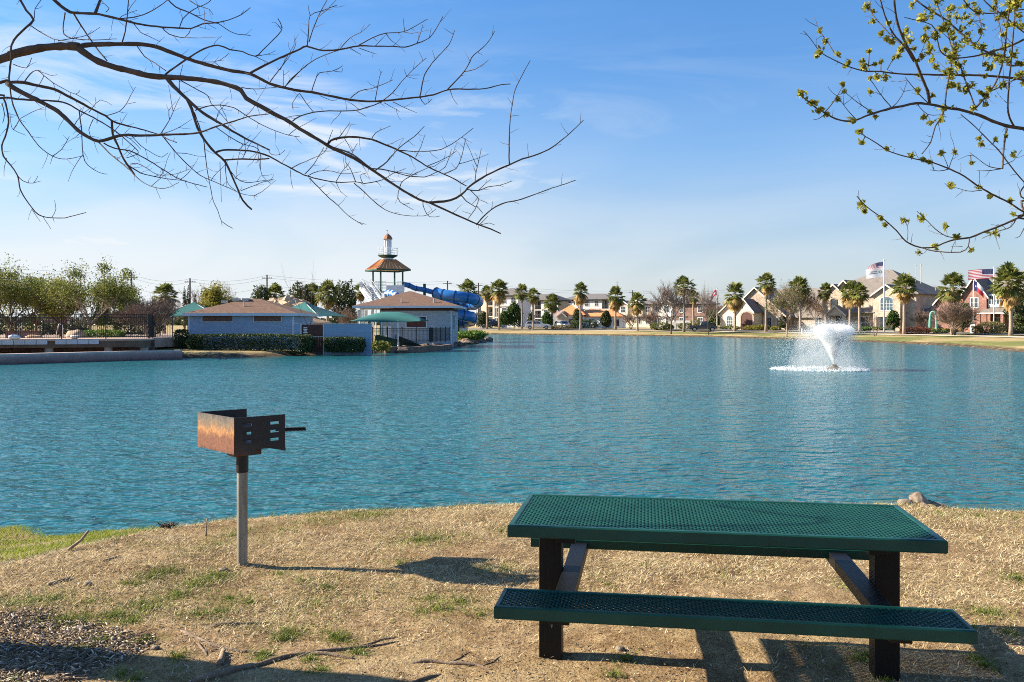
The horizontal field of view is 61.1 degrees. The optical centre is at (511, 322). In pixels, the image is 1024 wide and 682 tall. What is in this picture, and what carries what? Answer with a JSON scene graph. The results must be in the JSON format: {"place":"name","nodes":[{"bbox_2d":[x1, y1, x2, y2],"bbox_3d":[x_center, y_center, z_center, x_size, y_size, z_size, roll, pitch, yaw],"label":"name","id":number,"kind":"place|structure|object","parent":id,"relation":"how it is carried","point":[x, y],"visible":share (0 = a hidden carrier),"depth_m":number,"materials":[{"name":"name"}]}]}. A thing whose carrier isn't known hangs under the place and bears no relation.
{"place":"outdoors","nodes":[
{"label":"outdoors","id":0,"kind":"place"},
{"bbox_2d":[0,333,208,346],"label":"pool terrace","id":1,"kind":"structure","parent":0,"point":[163,341],"depth_m":60.60,"materials":[{"name":"concrete"}]},
{"bbox_2d":[1,269,69,330],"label":"tree","id":2,"kind":"object","parent":1,"relation":"on","point":[36,322],"visible":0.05,"depth_m":69.74,"materials":[{"name":"green plant"}]},
{"bbox_2d":[0,252,72,330],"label":"tree","id":3,"kind":"object","parent":1,"relation":"on","point":[24,293],"visible":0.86,"depth_m":63.76,"materials":[{"name":"green plant"}]},
{"bbox_2d":[0,322,88,334],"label":"hedge","id":4,"kind":"object","parent":1,"relation":"on","point":[52,330],"visible":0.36,"depth_m":73.69,"materials":[{"name":"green plant"}]},
{"bbox_2d":[29,278,87,335],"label":"tree","id":5,"kind":"object","parent":1,"relation":"on","point":[59,308],"visible":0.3,"depth_m":65.21,"materials":[{"name":"green plant"}]},
{"bbox_2d":[0,318,160,334],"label":"iron fence","id":6,"kind":"object","parent":1,"relation":"on","point":[72,325],"visible":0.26,"depth_m":71.29,"materials":[{"name":"metal"}]},
{"bbox_2d":[37,253,150,335],"bbox_3d":[-29.686,-1.920,62.082,7.382,6.265,7.475,0,0,8],"label":"tree","id":7,"kind":"object","parent":1,"relation":"on","point":[103,290],"visible":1,"depth_m":61.15,"materials":[{"name":"green plant"}]},
{"bbox_2d":[83,329,125,337],"bbox_3d":[-27.121,0.853,57.593,2.928,0.764,0.927,0,0,0],"label":"hedge","id":8,"kind":"object","parent":1,"relation":"on","point":[110,332],"visible":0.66,"depth_m":57.41,"materials":[{"name":"green plant"}]},
{"bbox_2d":[158,302,206,316],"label":"shade umbrella","id":9,"kind":"object","parent":1,"relation":"on","point":[192,306],"visible":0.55,"depth_m":69.03,"materials":[{"name":"green fabric"}]},
{"bbox_2d":[0,334,1023,536],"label":"lake water","id":10,"kind":"structure","parent":0,"point":[108,445],"depth_m":18.78,"materials":[{"name":"teal liquid"}]},
{"bbox_2d":[763,316,870,371],"bbox_3d":[14.531,0.905,41.951,6.080,2.890,5.297,0,0,-27],"label":"pond fountain","id":11,"kind":"object","parent":10,"relation":"on","point":[832,336],"visible":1,"depth_m":41.75,"materials":[{"name":"white liquid"}]},
{"bbox_2d":[0,325,1023,681],"bbox_3d":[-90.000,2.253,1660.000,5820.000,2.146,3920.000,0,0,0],"label":"ground","id":12,"kind":"structure","parent":0,"point":[710,667],"depth_m":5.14,"materials":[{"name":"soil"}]},
{"bbox_2d":[0,605,156,681],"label":"wood chip mulch","id":13,"kind":"object","parent":12,"relation":"on","point":[17,619],"visible":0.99,"depth_m":4.51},
{"bbox_2d":[0,337,157,352],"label":"pool deck","id":14,"kind":"structure","parent":12,"relation":"on","point":[37,345],"depth_m":52.91,"materials":[{"name":"concrete"}]},
{"bbox_2d":[0,312,155,338],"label":"iron fence","id":15,"kind":"object","parent":14,"relation":"on","point":[151,324],"visible":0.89,"depth_m":52.57,"materials":[{"name":"metal"}]},
{"bbox_2d":[0,523,160,561],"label":"bank grass","id":16,"kind":"structure","parent":12,"relation":"on","point":[99,535],"depth_m":8.65,"materials":[{"name":"plant"}]},
{"bbox_2d":[0,350,181,364],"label":"retaining wall","id":17,"kind":"structure","parent":12,"relation":"on","point":[34,358],"depth_m":50.41,"materials":[{"name":"concrete"}]},
{"bbox_2d":[81,281,147,335],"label":"tree","id":18,"kind":"object","parent":12,"relation":"on","point":[119,324],"visible":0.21,"depth_m":67.14,"materials":[{"name":"green plant"}]},
{"bbox_2d":[101,292,182,337],"bbox_3d":[-23.764,-0.351,56.648,4.702,3.765,4.732,0,0,43],"label":"crape myrtle","id":19,"kind":"object","parent":12,"relation":"on","point":[162,311],"visible":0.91,"depth_m":56.43,"materials":[{"name":"brown plant"}]},
{"bbox_2d":[151,282,181,333],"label":"palm tree","id":20,"kind":"object","parent":12,"relation":"on","point":[165,288],"visible":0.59,"depth_m":81.84,"materials":[{"name":"green plant"}]},
{"bbox_2d":[173,329,189,347],"bbox_3d":[-23.034,1.194,60.499,0.983,1.516,1.141,0,0,0],"label":"hedge","id":21,"kind":"object","parent":12,"relation":"on","point":[179,336],"visible":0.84,"depth_m":60.14,"materials":[{"name":"green plant"}]},
{"bbox_2d":[195,280,237,307],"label":"tree","id":22,"kind":"object","parent":12,"relation":"on","point":[212,296],"visible":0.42,"depth_m":83.26,"materials":[{"name":"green plant"}]},
{"bbox_2d":[180,630,258,655],"bbox_3d":[-1.620,1.710,4.571,0.629,0.043,0.211,0,0,32],"label":"fallen branch","id":23,"kind":"object","parent":12,"relation":"on","point":[215,645],"visible":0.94,"depth_m":4.55,"materials":[{"name":"wood"}]},
{"bbox_2d":[182,298,317,348],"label":"blue building","id":24,"kind":"structure","parent":12,"relation":"on","point":[247,315],"depth_m":62.00,"materials":[{"name":"paint"}]},
{"bbox_2d":[202,316,233,321],"bbox_3d":[-21.039,-0.269,61.990,2.272,0.540,0.060,0,0,0],"label":"vent window","id":25,"kind":"structure","parent":24,"relation":"in","point":[204,318],"depth_m":61.99,"materials":[{"name":"glass"}]},
{"bbox_2d":[253,316,281,321],"bbox_3d":[-17.465,-0.269,61.990,2.058,0.540,0.060,0,0,0],"label":"vent window","id":26,"kind":"structure","parent":24,"relation":"in","point":[255,318],"depth_m":61.99,"materials":[{"name":"glass"}]},
{"bbox_2d":[185,333,316,352],"bbox_3d":[-18.023,1.501,59.897,9.084,1.545,1.512,0,0,0],"label":"hedge","id":27,"kind":"object","parent":12,"relation":"on","point":[306,342],"visible":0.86,"depth_m":59.36,"materials":[{"name":"green plant"}]},
{"bbox_2d":[198,409,305,565],"bbox_3d":[-1.870,1.323,6.247,0.594,1.350,0.543,0,0,45],"label":"park grill","id":28,"kind":"object","parent":12,"relation":"on","point":[225,431],"visible":0.98,"depth_m":6.06,"materials":[{"name":"black paint"}]},
{"bbox_2d":[250,284,269,300],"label":"magnolia tree","id":29,"kind":"object","parent":12,"relation":"on","point":[260,292],"visible":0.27,"depth_m":105.64,"materials":[{"name":"green plant"}]},
{"bbox_2d":[267,282,285,299],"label":"palm tree","id":30,"kind":"object","parent":12,"relation":"on","point":[275,287],"visible":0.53,"depth_m":107.51,"materials":[{"name":"green plant"}]},
{"bbox_2d":[0,0,583,233],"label":"bare tree","id":31,"kind":"object","parent":12,"relation":"on","point":[10,55],"visible":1,"depth_m":4.30,"materials":[{"name":"brown plant"}]},
{"bbox_2d":[189,637,399,681],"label":"fallen branch","id":32,"kind":"object","parent":12,"relation":"on","point":[210,675],"visible":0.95,"depth_m":4.39,"materials":[{"name":"wood"}]},
{"bbox_2d":[287,280,314,304],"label":"magnolia tree","id":33,"kind":"object","parent":12,"relation":"on","point":[298,292],"visible":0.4,"depth_m":101.55,"materials":[{"name":"green plant"}]},
{"bbox_2d":[292,302,346,316],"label":"shade umbrella","id":34,"kind":"object","parent":12,"relation":"on","point":[323,312],"visible":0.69,"depth_m":75.37,"materials":[{"name":"green fabric"}]},
{"bbox_2d":[315,278,339,320],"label":"palm tree","id":35,"kind":"object","parent":12,"relation":"on","point":[329,300],"visible":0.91,"depth_m":99.38,"materials":[{"name":"green plant"}]},
{"bbox_2d":[294,324,371,354],"bbox_3d":[-12.631,1.196,61.270,5.498,2.209,0.200,0,0,0],"label":"siding fence","id":36,"kind":"object","parent":12,"relation":"on","point":[348,330],"visible":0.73,"depth_m":61.20,"materials":[{"name":"wood"}]},
{"bbox_2d":[302,325,322,351],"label":"wooden gate","id":37,"kind":"structure","parent":36,"relation":"attached to","point":[315,332],"depth_m":61.22,"materials":[{"name":"brown wood"}]},
{"bbox_2d":[331,279,356,323],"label":"magnolia tree","id":38,"kind":"object","parent":12,"relation":"on","point":[348,298],"visible":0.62,"depth_m":103.39,"materials":[{"name":"green plant"}]},
{"bbox_2d":[323,336,365,353],"bbox_3d":[-11.642,1.587,60.386,3.008,1.293,1.369,0,0,0],"label":"hedge","id":39,"kind":"object","parent":12,"relation":"on","point":[348,344],"visible":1,"depth_m":59.95,"materials":[{"name":"green plant"}]},
{"bbox_2d":[331,304,357,323],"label":"bare shrub","id":40,"kind":"object","parent":12,"relation":"on","point":[345,319],"visible":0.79,"depth_m":85.62,"materials":[{"name":"plant"}]},
{"bbox_2d":[0,313,719,325],"bbox_3d":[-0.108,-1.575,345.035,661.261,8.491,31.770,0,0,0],"label":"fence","id":41,"kind":"object","parent":12,"relation":"on","point":[179,321],"visible":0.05,"depth_m":335.08,"materials":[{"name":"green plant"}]},
{"bbox_2d":[359,230,410,334],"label":"slide tower","id":42,"kind":"structure","parent":12,"relation":"on","point":[387,262],"depth_m":98.89,"materials":[{"name":"white metal"}]},
{"bbox_2d":[351,312,431,345],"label":"shade canopy","id":43,"kind":"object","parent":12,"relation":"on","point":[387,317],"visible":0.85,"depth_m":68.59,"materials":[{"name":"green fabric"}]},
{"bbox_2d":[375,335,421,345],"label":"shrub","id":44,"kind":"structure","parent":12,"relation":"on","point":[407,342],"depth_m":69.00,"materials":[{"name":"green plant"}]},
{"bbox_2d":[352,291,466,346],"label":"pool house","id":45,"kind":"structure","parent":12,"relation":"on","point":[437,313],"depth_m":78.00,"materials":[{"name":"grey"}]},
{"bbox_2d":[405,316,426,327],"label":"serving window","id":46,"kind":"structure","parent":45,"relation":"in","point":[421,324],"depth_m":77.98,"materials":[{"name":"brown wood"}]},
{"bbox_2d":[372,326,450,343],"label":"iron fence","id":47,"kind":"object","parent":12,"relation":"on","point":[440,330],"visible":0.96,"depth_m":67.09,"materials":[{"name":"metal"}]},
{"bbox_2d":[384,344,451,352],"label":"edging wall","id":48,"kind":"structure","parent":12,"relation":"on","point":[412,349],"depth_m":67.33,"materials":[{"name":"grey stone"}]},
{"bbox_2d":[404,282,483,330],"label":"water slide","id":49,"kind":"object","parent":12,"relation":"on","point":[467,318],"visible":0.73,"depth_m":97.96,"materials":[{"name":"blue plastic"}]},
{"bbox_2d":[409,652,500,669],"bbox_3d":[-0.285,1.711,4.399,0.441,0.039,0.209,0,0,13],"label":"fallen branch","id":50,"kind":"object","parent":12,"relation":"on","point":[430,660],"visible":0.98,"depth_m":4.34,"materials":[{"name":"wood"}]},
{"bbox_2d":[457,278,480,295],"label":"palm tree","id":51,"kind":"object","parent":12,"relation":"on","point":[468,284],"visible":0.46,"depth_m":139.47,"materials":[{"name":"green plant"}]},
{"bbox_2d":[458,330,488,340],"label":"shrub","id":52,"kind":"object","parent":12,"relation":"on","point":[474,334],"visible":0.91,"depth_m":91.31,"materials":[{"name":"green plant"}]},
{"bbox_2d":[475,291,496,326],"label":"apartment building","id":53,"kind":"structure","parent":12,"relation":"on","point":[490,309],"depth_m":230.88,"materials":[{"name":"beige paint"}]},
{"bbox_2d":[480,285,493,328],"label":"palm tree","id":54,"kind":"object","parent":12,"relation":"on","point":[486,297],"visible":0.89,"depth_m":182.80,"materials":[{"name":"green plant"}]},
{"bbox_2d":[487,278,508,329],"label":"palm tree","id":55,"kind":"object","parent":12,"relation":"on","point":[499,296],"visible":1,"depth_m":175.18,"materials":[{"name":"green plant"}]},
{"bbox_2d":[500,310,513,326],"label":"evergreen tree","id":56,"kind":"object","parent":12,"relation":"on","point":[505,317],"visible":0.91,"depth_m":187.31,"materials":[{"name":"green plant"}]},
{"bbox_2d":[0,502,1023,681],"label":"green grass","id":57,"kind":"structure","parent":12,"relation":"on","point":[288,632],"depth_m":5.25,"materials":[{"name":"green plant"}]},
{"bbox_2d":[0,505,1023,681],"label":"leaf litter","id":58,"kind":"object","parent":12,"relation":"on","point":[468,611],"visible":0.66,"depth_m":4.98,"materials":[{"name":"brown plant"}]},
{"bbox_2d":[493,288,530,326],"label":"apartment building","id":59,"kind":"structure","parent":12,"relation":"on","point":[509,300],"depth_m":210.88,"materials":[{"name":"grey paint"}]},
{"bbox_2d":[506,301,523,328],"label":"evergreen tree","id":60,"kind":"object","parent":12,"relation":"on","point":[514,308],"visible":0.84,"depth_m":189.19,"materials":[{"name":"green plant"}]},
{"bbox_2d":[513,283,528,328],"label":"palm tree","id":61,"kind":"object","parent":12,"relation":"on","point":[523,288],"visible":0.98,"depth_m":183.57,"materials":[{"name":"green plant"}]},
{"bbox_2d":[525,287,541,329],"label":"palm tree","id":62,"kind":"object","parent":12,"relation":"on","point":[533,299],"visible":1,"depth_m":173.55,"materials":[{"name":"green plant"}]},
{"bbox_2d":[531,294,571,321],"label":"apartment building","id":63,"kind":"structure","parent":12,"relation":"on","point":[539,307],"depth_m":233.22,"materials":[{"name":"grey paint"}]},
{"bbox_2d":[543,293,561,325],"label":"palm tree","id":64,"kind":"object","parent":12,"relation":"on","point":[552,307],"visible":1,"depth_m":185.05,"materials":[{"name":"green plant"}]},
{"bbox_2d":[92,497,1023,543],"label":"crest grass","id":65,"kind":"structure","parent":12,"relation":"on","point":[176,526],"depth_m":7.83,"materials":[{"name":"plant"}]},
{"bbox_2d":[573,281,588,329],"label":"palm tree","id":66,"kind":"object","parent":12,"relation":"on","point":[580,297],"visible":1,"depth_m":167.74,"materials":[{"name":"green plant"}]},
{"bbox_2d":[553,300,625,327],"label":"clubhouse","id":67,"kind":"structure","parent":12,"relation":"on","point":[565,314],"depth_m":191.39,"materials":[{"name":"white paint"}]},
{"bbox_2d":[567,294,619,311],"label":"apartment building","id":68,"kind":"structure","parent":12,"relation":"on","point":[599,302],"depth_m":235.35,"materials":[{"name":"grey paint"}]},
{"bbox_2d":[607,286,625,329],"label":"palm tree","id":69,"kind":"object","parent":12,"relation":"on","point":[615,303],"visible":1,"depth_m":171.43,"materials":[{"name":"green plant"}]},
{"bbox_2d":[619,300,654,326],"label":"apartment building","id":70,"kind":"structure","parent":12,"relation":"on","point":[624,309],"depth_m":202.01,"materials":[{"name":"beige paint"}]},
{"bbox_2d":[627,292,646,330],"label":"palm tree","id":71,"kind":"object","parent":12,"relation":"on","point":[637,307],"visible":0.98,"depth_m":157.54,"materials":[{"name":"green plant"}]},
{"bbox_2d":[638,308,666,328],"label":"bare shrub","id":72,"kind":"object","parent":12,"relation":"on","point":[651,317],"visible":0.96,"depth_m":167.28,"materials":[{"name":"brown plant"}]},
{"bbox_2d":[653,299,675,327],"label":"apartment building","id":73,"kind":"structure","parent":12,"relation":"on","point":[669,313],"depth_m":197.78,"materials":[{"name":"grey paint"}]},
{"bbox_2d":[646,281,696,333],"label":"bare tree","id":74,"kind":"object","parent":12,"relation":"on","point":[677,301],"visible":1,"depth_m":142.60,"materials":[{"name":"brown plant"}]},
{"bbox_2d":[672,275,697,331],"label":"palm tree","id":75,"kind":"object","parent":12,"relation":"on","point":[682,279],"visible":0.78,"depth_m":149.76,"materials":[{"name":"green plant"}]},
{"bbox_2d":[676,298,718,322],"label":"apartment building","id":76,"kind":"structure","parent":12,"relation":"on","point":[700,316],"depth_m":187.72,"materials":[{"name":"pink brick"}]},
{"bbox_2d":[694,282,719,334],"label":"bare tree","id":77,"kind":"object","parent":12,"relation":"on","point":[715,309],"visible":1,"depth_m":136.79,"materials":[{"name":"brown plant"}]},
{"bbox_2d":[723,282,744,330],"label":"palm tree","id":78,"kind":"object","parent":12,"relation":"on","point":[734,302],"visible":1,"depth_m":145.52,"materials":[{"name":"green plant"}]},
{"bbox_2d":[494,494,977,680],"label":"picnic table","id":79,"kind":"object","parent":12,"relation":"on","point":[840,537],"visible":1,"depth_m":4.02,"materials":[{"name":"green plastic"}]},
{"bbox_2d":[755,272,775,331],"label":"palm tree","id":80,"kind":"object","parent":12,"relation":"on","point":[766,288],"visible":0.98,"depth_m":139.75,"materials":[{"name":"green plant"}]},
{"bbox_2d":[717,287,824,329],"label":"brick house","id":81,"kind":"structure","parent":12,"relation":"on","point":[752,312],"depth_m":159.50,"materials":[{"name":"beige paint"}]},
{"bbox_2d":[761,279,813,336],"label":"bare tree","id":82,"kind":"object","parent":12,"relation":"on","point":[792,304],"visible":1,"depth_m":118.94,"materials":[{"name":"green plant"}]},
{"bbox_2d":[787,275,811,331],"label":"palm tree","id":83,"kind":"object","parent":12,"relation":"on","point":[801,282],"visible":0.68,"depth_m":137.78,"materials":[{"name":"green plant"}]},
{"bbox_2d":[781,282,821,330],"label":"bare tree","id":84,"kind":"object","parent":12,"relation":"on","point":[809,301],"visible":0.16,"depth_m":141.86,"materials":[{"name":"beige plant"}]},
{"bbox_2d":[817,282,832,323],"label":"palm tree","id":85,"kind":"object","parent":12,"relation":"on","point":[825,295],"visible":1,"depth_m":136.67,"materials":[{"name":"green plant"}]},
{"bbox_2d":[838,280,857,331],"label":"palm tree","id":86,"kind":"object","parent":12,"relation":"on","point":[847,299],"visible":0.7,"depth_m":127.78,"materials":[{"name":"green plant"}]},
{"bbox_2d":[849,281,869,331],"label":"palm tree","id":87,"kind":"object","parent":12,"relation":"on","point":[858,298],"visible":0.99,"depth_m":125.64,"materials":[{"name":"green plant"}]},
{"bbox_2d":[822,264,941,330],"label":"brick house","id":88,"kind":"structure","parent":12,"relation":"on","point":[925,299],"depth_m":136.28,"materials":[{"name":"beige"}]},
{"bbox_2d":[883,259,884,331],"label":"flagpole","id":89,"kind":"object","parent":12,"relation":"on","point":[884,295],"visible":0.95,"depth_m":123.94,"materials":[{"name":"metal"}]},
{"bbox_2d":[866,268,882,278],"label":"white flag","id":90,"kind":"object","parent":89,"relation":"attached to","point":[874,273],"visible":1,"depth_m":124.46,"materials":[{"name":"fabric"}]},
{"bbox_2d":[885,309,900,330],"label":"evergreen tree","id":91,"kind":"object","parent":12,"relation":"on","point":[893,316],"visible":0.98,"depth_m":129.53,"materials":[{"name":"green plant"}]},
{"bbox_2d":[889,272,917,333],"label":"palm tree","id":92,"kind":"object","parent":12,"relation":"on","point":[904,295],"visible":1,"depth_m":111.58,"materials":[{"name":"green plant"}]},
{"bbox_2d":[796,0,1023,258],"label":"budding tree","id":93,"kind":"object","parent":12,"relation":"on","point":[952,55],"visible":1,"depth_m":4.71,"materials":[{"name":"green plant"}]},
{"bbox_2d":[899,327,930,333],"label":"hedge","id":94,"kind":"object","parent":12,"relation":"on","point":[925,331],"visible":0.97,"depth_m":112.12,"materials":[{"name":"red plant"}]},
{"bbox_2d":[909,311,932,330],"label":"bare tree","id":95,"kind":"object","parent":12,"relation":"on","point":[919,317],"visible":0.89,"depth_m":123.79,"materials":[{"name":"plant"}]},
{"bbox_2d":[897,492,953,508],"bbox_3d":[3.929,1.730,8.181,0.645,0.256,0.374,0,0,-32],"label":"rock","id":96,"kind":"object","parent":12,"relation":"on","point":[915,497],"visible":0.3,"depth_m":8.14,"materials":[{"name":"grey stone"}]},
{"bbox_2d":[934,271,967,334],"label":"palm tree","id":97,"kind":"object","parent":12,"relation":"on","point":[953,279],"visible":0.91,"depth_m":105.58,"materials":[{"name":"green plant"}]},
{"bbox_2d":[929,299,983,334],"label":"crape myrtle","id":98,"kind":"object","parent":12,"relation":"on","point":[954,313],"visible":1,"depth_m":101.99,"materials":[{"name":"brown plant"}]},
{"bbox_2d":[932,271,1023,331],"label":"red brick house","id":99,"kind":"structure","parent":12,"relation":"on","point":[985,303],"depth_m":120.06,"materials":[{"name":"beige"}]},
{"bbox_2d":[976,321,1006,333],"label":"shrub","id":100,"kind":"object","parent":12,"relation":"on","point":[1001,326],"visible":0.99,"depth_m":103.56,"materials":[{"name":"green plant"}]},
{"bbox_2d":[993,267,994,325],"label":"flagpole","id":101,"kind":"object","parent":12,"relation":"on","point":[993,302],"visible":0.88,"depth_m":115.99,"materials":[{"name":"metal"}]},
{"bbox_2d":[968,269,992,279],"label":"striped flag","id":102,"kind":"object","parent":101,"relation":"attached to","point":[981,274],"visible":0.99,"depth_m":116.69,"materials":[{"name":"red fabric"}]},
{"bbox_2d":[986,261,1023,335],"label":"palm tree","id":103,"kind":"object","parent":12,"relation":"on","point":[1009,294],"visible":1,"depth_m":96.63,"materials":[{"name":"green plant"}]},
{"bbox_2d":[1002,297,1023,330],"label":"evergreen tree","id":104,"kind":"object","parent":12,"relation":"on","point":[1018,319],"visible":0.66,"depth_m":111.31,"materials":[{"name":"green plant"}]},
{"bbox_2d":[0,0,1023,317],"label":"sky","id":105,"kind":"structure","parent":0,"point":[695,154],"materials":[{"name":"blue"}]},
{"bbox_2d":[468,328,1023,334],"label":"road","id":106,"kind":"structure","parent":0,"point":[788,330],"depth_m":142.76,"materials":[{"name":"asphalt"}]},
{"bbox_2d":[689,321,717,330],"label":"parked car","id":107,"kind":"object","parent":106,"relation":"on","point":[706,325],"visible":0.99,"depth_m":147.12,"materials":[{"name":"blue paint"}]},
{"bbox_2d":[477,329,1023,337],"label":"path","id":108,"kind":"structure","parent":0,"point":[812,332],"depth_m":118.21,"materials":[{"name":"concrete"}]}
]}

